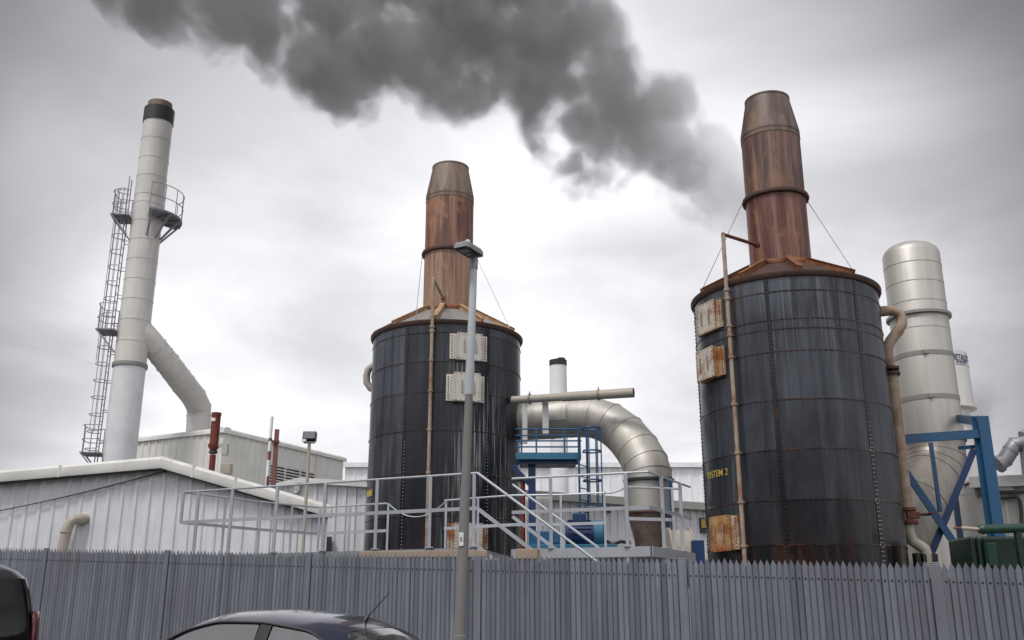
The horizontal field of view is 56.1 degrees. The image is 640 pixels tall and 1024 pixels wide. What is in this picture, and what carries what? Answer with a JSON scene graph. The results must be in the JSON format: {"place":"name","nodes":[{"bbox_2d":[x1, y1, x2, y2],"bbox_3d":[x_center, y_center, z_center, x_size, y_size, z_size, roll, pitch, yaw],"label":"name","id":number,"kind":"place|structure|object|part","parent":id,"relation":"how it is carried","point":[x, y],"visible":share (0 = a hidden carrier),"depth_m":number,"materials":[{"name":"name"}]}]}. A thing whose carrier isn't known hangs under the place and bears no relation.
{"place":"outdoors","nodes":[
{"label":"outdoors","id":0,"kind":"place"},
{"bbox_2d":[0,0,1023,479],"label":"sky","id":1,"kind":"structure","parent":0,"point":[599,142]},
{"bbox_3d":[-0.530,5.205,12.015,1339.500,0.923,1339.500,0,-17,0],"label":"ground","id":2,"kind":"structure","parent":0,"visible":0},
{"bbox_2d":[79,98,211,462],"bbox_3d":[-13.005,3.050,35.566,2.411,23.626,5.139,-14,-21,38],"label":"white chimney","id":3,"kind":"object","parent":2,"relation":"on","point":[140,339],"visible":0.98,"depth_m":35.63,"materials":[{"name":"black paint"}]},
{"bbox_2d":[0,456,332,554],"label":"white shed","id":4,"kind":"structure","parent":2,"relation":"on","point":[142,514],"depth_m":23.58,"materials":[{"name":"metal"}]},
{"bbox_2d":[0,470,166,510],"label":"cable","id":5,"kind":"object","parent":4,"relation":"attached to","point":[164,471],"visible":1,"depth_m":23.66,"materials":[{"name":"black paint"}]},
{"bbox_2d":[208,412,228,470],"bbox_3d":[-8.300,3.890,27.012,0.555,2.594,0.310,0,-17,0],"label":"rusty flue","id":6,"kind":"object","parent":4,"relation":"on","point":[214,444],"visible":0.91,"depth_m":27.06,"materials":[{"name":"metal"}]},
{"bbox_2d":[220,463,232,474],"bbox_3d":[-8.302,4.337,27.922,0.300,0.300,0.300,0,-17,0],"label":"roof box","id":7,"kind":"object","parent":4,"relation":"on","point":[226,468],"visible":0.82,"depth_m":27.79,"materials":[{"name":"beige metal"}]},
{"bbox_2d":[265,416,273,485],"bbox_3d":[-6.716,3.959,26.470,0.108,2.623,0.093,0,-17,0],"label":"white pole","id":8,"kind":"object","parent":4,"relation":"on","point":[269,452],"visible":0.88,"depth_m":26.52,"materials":[{"name":"metal"}]},
{"bbox_2d":[268,429,279,488],"bbox_3d":[-6.716,4.151,26.895,0.300,2.204,0.185,0,-17,0],"label":"red pole","id":9,"kind":"object","parent":4,"relation":"on","point":[275,441],"visible":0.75,"depth_m":26.97,"materials":[{"name":"metal"}]},
{"bbox_2d":[136,427,346,485],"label":"cream building","id":10,"kind":"structure","parent":2,"relation":"on","point":[246,457],"depth_m":36.68,"materials":[{"name":"metal"}]},
{"bbox_2d":[301,431,316,551],"bbox_3d":[-4.921,5.381,22.591,0.330,5.563,0.216,0,-17,0],"label":"floodlight","id":11,"kind":"object","parent":2,"relation":"on","point":[309,438],"visible":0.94,"depth_m":23.13,"materials":[{"name":"black paint"}]},
{"bbox_2d":[270,477,366,551],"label":"white building","id":12,"kind":"structure","parent":2,"relation":"on","point":[351,493],"depth_m":29.10,"materials":[{"name":"metal"}]},
{"bbox_2d":[360,550,489,557],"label":"concrete slab","id":13,"kind":"structure","parent":2,"relation":"on","point":[472,553],"depth_m":16.13,"materials":[{"name":"grey concrete"}]},
{"bbox_2d":[179,470,695,563],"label":"access platform","id":14,"kind":"structure","parent":2,"relation":"on","point":[627,551],"depth_m":17.83,"materials":[{"name":"grey metal"}]},
{"bbox_2d":[516,549,539,558],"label":"timber block","id":15,"kind":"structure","parent":14,"relation":"on","point":[527,553],"depth_m":15.62,"materials":[{"name":"beige wood"}]},
{"bbox_2d":[363,160,522,556],"bbox_3d":[-1.820,2.369,26.421,4.248,14.320,4.248,-12,-20,34],"label":"scrubber tank","id":16,"kind":"object","parent":2,"relation":"on","point":[417,368],"visible":0.77,"depth_m":24.73,"materials":[{"name":"metal"}]},
{"bbox_2d":[517,399,674,564],"bbox_3d":[2.010,4.897,24.702,4.558,6.134,1.833,-7,-18,21],"label":"bent duct","id":17,"kind":"object","parent":16,"relation":"attached to","point":[630,441],"visible":0.67,"depth_m":24.46,"materials":[{"name":"metal"}]},
{"bbox_2d":[511,387,634,403],"bbox_3d":[1.547,1.951,24.875,3.254,0.356,0.290,-5,-17,17],"label":"vent pipe","id":18,"kind":"object","parent":17,"relation":"attached to","point":[597,394],"visible":1,"depth_m":24.72,"materials":[{"name":"metal"}]},
{"bbox_2d":[526,513,694,587],"bbox_3d":[2.327,5.409,22.366,4.265,1.692,1.532,4,-17,-14],"label":"fan set","id":19,"kind":"object","parent":17,"relation":"attached to","point":[594,534],"visible":0.41,"depth_m":21.93,"materials":[{"name":"blue paint"}]},
{"bbox_2d":[0,547,1023,639],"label":"palisade fence","id":20,"kind":"object","parent":2,"relation":"on","point":[102,595],"visible":0.94,"depth_m":12.05,"materials":[{"name":"grey metal"}]},
{"bbox_2d":[518,479,524,548],"bbox_3d":[0.257,6.114,23.116,0.234,4.657,0.114,0,-17,0],"label":"standpipe","id":21,"kind":"object","parent":2,"relation":"on","point":[522,502],"visible":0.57,"depth_m":23.50,"materials":[{"name":"red metal"}]},
{"bbox_2d":[343,462,704,502],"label":"pale warehouse","id":22,"kind":"structure","parent":2,"relation":"on","point":[689,473],"depth_m":74.54,"materials":[{"name":"white metal"}]},
{"bbox_2d":[525,497,548,548],"bbox_3d":[0.628,5.849,24.530,0.750,2.600,0.640,0,-17,0],"label":"white tank","id":23,"kind":"object","parent":2,"relation":"on","point":[543,501],"visible":0.14,"depth_m":24.49,"materials":[{"name":"metal"}]},
{"bbox_2d":[510,426,602,541],"bbox_3d":[1.080,5.634,23.185,2.264,6.016,1.142,0,-17,0],"label":"blue gantry","id":24,"kind":"object","parent":2,"relation":"on","point":[531,461],"visible":0.73,"depth_m":23.52,"materials":[{"name":"metal"}]},
{"bbox_2d":[549,357,568,492],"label":"chimney","id":25,"kind":"object","parent":2,"relation":"on","point":[558,374],"visible":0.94,"depth_m":46.58,"materials":[{"name":"white paint"}]},
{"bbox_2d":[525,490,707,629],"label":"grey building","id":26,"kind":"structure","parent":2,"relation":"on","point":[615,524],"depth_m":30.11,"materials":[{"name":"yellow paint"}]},
{"bbox_2d":[668,477,672,529],"bbox_3d":[3.857,6.035,22.722,0.250,4.624,0.250,0,-17,0],"label":"blue post","id":27,"kind":"object","parent":2,"relation":"on","point":[670,484],"visible":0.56,"depth_m":23.25,"materials":[{"name":"metal"}]},
{"bbox_2d":[691,540,704,565],"bbox_3d":[3.752,5.179,19.221,0.240,1.500,0.200,0,-17,0],"label":"cabinet","id":28,"kind":"object","parent":2,"relation":"on","point":[697,548],"visible":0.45,"depth_m":19.29,"materials":[{"name":"blue metal"}]},
{"bbox_2d":[691,90,908,576],"bbox_3d":[6.196,1.226,21.544,4.297,13.730,4.210,0,-17,0],"label":"scrubber tank","id":29,"kind":"object","parent":2,"relation":"on","point":[799,456],"visible":0.94,"depth_m":19.77,"materials":[{"name":"metal"}]},
{"bbox_2d":[880,305,937,578],"bbox_3d":[8.408,2.598,20.720,1.010,6.200,0.448,-5,-17,17],"label":"swan neck pipe","id":30,"kind":"object","parent":29,"relation":"attached to","point":[926,555],"visible":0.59,"depth_m":20.59,"materials":[{"name":"metal"}]},
{"bbox_2d":[882,240,966,574],"bbox_3d":[9.975,3.243,24.135,4.514,11.741,1.656,14,-22,-39],"label":"silver stack","id":31,"kind":"object","parent":2,"relation":"on","point":[924,357],"visible":0.73,"depth_m":25.09,"materials":[{"name":"metal"}]},
{"bbox_2d":[905,415,1005,553],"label":"bracing tower","id":32,"kind":"structure","parent":2,"relation":"on","point":[981,450],"depth_m":22.37,"materials":[{"name":"blue metal"}]},
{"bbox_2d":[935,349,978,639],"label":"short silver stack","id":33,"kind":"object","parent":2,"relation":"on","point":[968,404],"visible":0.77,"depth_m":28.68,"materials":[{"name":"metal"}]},
{"bbox_2d":[949,536,1023,579],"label":"green skip","id":34,"kind":"object","parent":2,"relation":"on","point":[998,551],"visible":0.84,"depth_m":18.73,"materials":[{"name":"paint"}]},
{"bbox_2d":[986,543,998,566],"bbox_3d":[9.323,4.554,18.635,0.184,0.446,0.060,0,-17,0],"label":"door","id":35,"kind":"structure","parent":34,"relation":"in","point":[992,556],"depth_m":18.61,"materials":[{"name":"green paint"}]},
{"bbox_2d":[953,523,1023,578],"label":"pipe","id":36,"kind":"object","parent":2,"relation":"on","point":[1017,530],"visible":1,"depth_m":18.05,"materials":[{"name":"metal"}]},
{"bbox_2d":[964,475,1023,536],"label":"grey plant room","id":37,"kind":"object","parent":2,"relation":"on","point":[1011,489],"visible":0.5,"depth_m":26.86,"materials":[{"name":"white paint"}]},
{"bbox_2d":[994,430,1023,473],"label":"roof duct","id":38,"kind":"object","parent":37,"relation":"on","point":[1008,454],"visible":0.96,"depth_m":26.41,"materials":[{"name":"silver metal"}]},
{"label":"road","id":39,"kind":"structure","parent":0,"visible":0},
{"bbox_2d":[0,564,39,639],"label":"people carrier","id":40,"kind":"object","parent":39,"relation":"on","point":[19,619],"visible":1,"depth_m":10.26,"materials":[{"name":"paint"}]},
{"bbox_2d":[0,578,31,639],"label":"rear window","id":41,"kind":"structure","parent":40,"relation":"in","point":[15,598],"depth_m":10.22,"materials":[{"name":"black glass"}]},
{"bbox_2d":[166,592,419,639],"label":"saloon car","id":42,"kind":"object","parent":39,"relation":"on","point":[290,624],"visible":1,"depth_m":8.19,"materials":[{"name":"blue paint"}]},
{"bbox_3d":[-2.115,3.116,9.254,1.344,0.418,0.175,-8,-18,25],"label":"side window","id":43,"kind":"part","parent":42,"relation":"part of","materials":[{"name":"glass"}]},
{"bbox_3d":[-1.068,2.993,8.765,0.764,0.438,0.173,-7,-18,23],"label":"side window","id":44,"kind":"part","parent":42,"relation":"part of","materials":[{"name":"glass"}]},
{"bbox_3d":[-0.853,2.738,7.917,0.610,0.371,1.099,-8,-18,25],"label":"rear window","id":45,"kind":"part","parent":42,"relation":"part of","materials":[{"name":"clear glass"}]},
{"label":"pavement","id":46,"kind":"structure","parent":0,"visible":0},
{"bbox_2d":[452,239,482,639],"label":"street lamp","id":47,"kind":"object","parent":46,"relation":"on","point":[467,248],"visible":1,"depth_m":11.27,"materials":[{"name":"grey metal"}]}
]}

